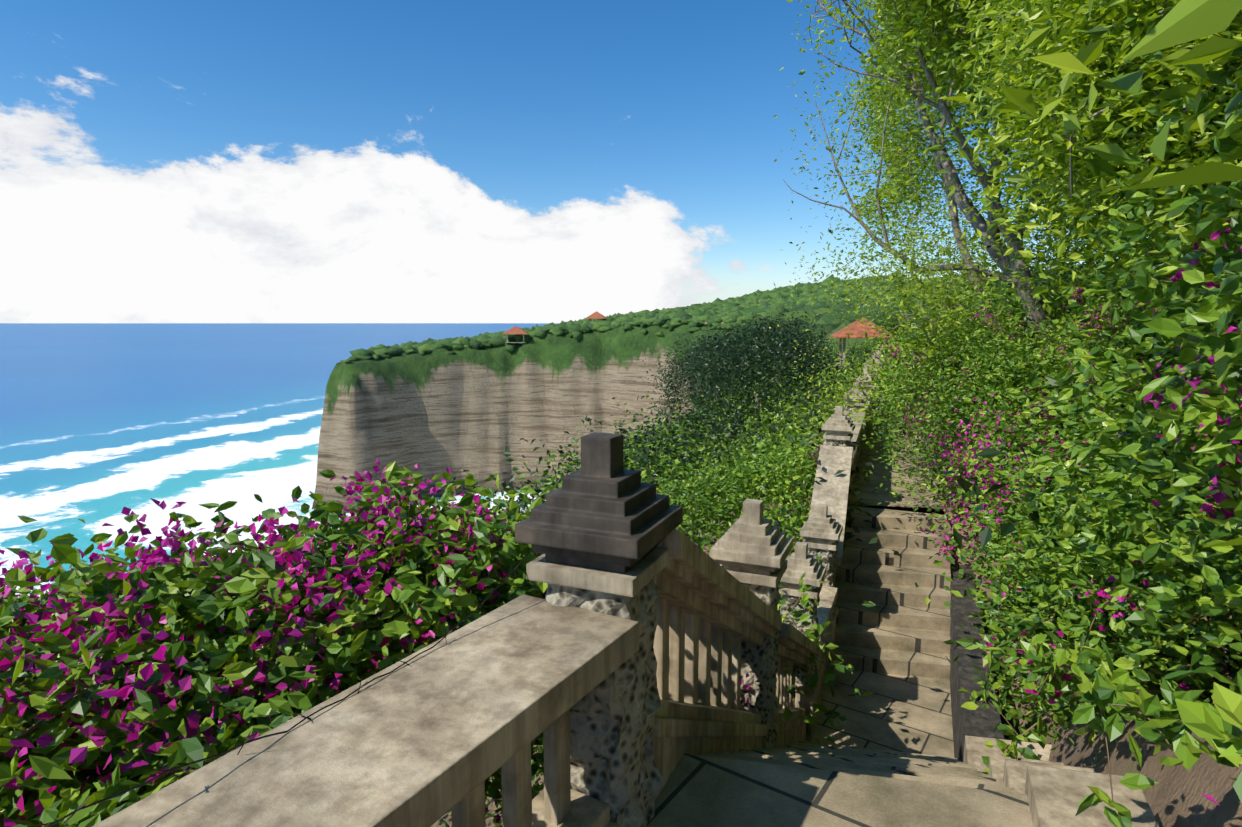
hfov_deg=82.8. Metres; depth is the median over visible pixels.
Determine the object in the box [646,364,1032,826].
stairs and path
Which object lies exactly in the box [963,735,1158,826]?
stone curb
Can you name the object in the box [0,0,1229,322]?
sky
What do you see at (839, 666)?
shrub
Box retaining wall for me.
[950,564,1003,761]
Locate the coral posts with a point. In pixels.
(612, 730)
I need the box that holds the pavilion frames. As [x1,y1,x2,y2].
[506,319,885,367]
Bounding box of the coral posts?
[545,363,881,826]
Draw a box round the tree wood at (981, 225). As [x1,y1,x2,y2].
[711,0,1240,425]
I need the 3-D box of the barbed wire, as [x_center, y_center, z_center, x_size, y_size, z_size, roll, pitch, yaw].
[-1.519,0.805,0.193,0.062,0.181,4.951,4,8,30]
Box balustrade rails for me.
[92,530,837,826]
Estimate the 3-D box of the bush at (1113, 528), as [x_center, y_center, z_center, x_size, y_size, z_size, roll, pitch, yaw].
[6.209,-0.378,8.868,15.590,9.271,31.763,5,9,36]
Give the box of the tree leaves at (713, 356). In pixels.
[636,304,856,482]
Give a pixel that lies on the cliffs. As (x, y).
(476, 413)
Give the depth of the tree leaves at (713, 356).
31.85 m
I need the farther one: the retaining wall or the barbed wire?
the retaining wall
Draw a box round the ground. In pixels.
[430,326,1241,826]
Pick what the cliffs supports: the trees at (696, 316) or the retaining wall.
the trees at (696, 316)
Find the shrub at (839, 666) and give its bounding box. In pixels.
[410,258,1241,826]
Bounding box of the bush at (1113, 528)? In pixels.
[0,0,1241,826]
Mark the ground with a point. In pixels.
(1174, 798)
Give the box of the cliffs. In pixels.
[312,264,1098,512]
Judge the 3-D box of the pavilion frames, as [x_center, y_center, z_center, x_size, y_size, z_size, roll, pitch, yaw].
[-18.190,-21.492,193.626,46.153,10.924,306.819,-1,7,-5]
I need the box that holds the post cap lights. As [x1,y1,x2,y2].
[526,340,886,741]
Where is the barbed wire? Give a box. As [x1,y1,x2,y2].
[47,550,531,826]
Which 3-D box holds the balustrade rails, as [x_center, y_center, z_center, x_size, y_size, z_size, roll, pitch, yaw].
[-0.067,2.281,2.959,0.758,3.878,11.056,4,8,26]
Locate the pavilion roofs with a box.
[503,311,896,338]
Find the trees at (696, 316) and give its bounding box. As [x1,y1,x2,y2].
[340,274,922,417]
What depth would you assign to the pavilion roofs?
44.17 m
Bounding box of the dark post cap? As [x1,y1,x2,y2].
[515,432,682,573]
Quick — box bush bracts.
[0,219,1241,825]

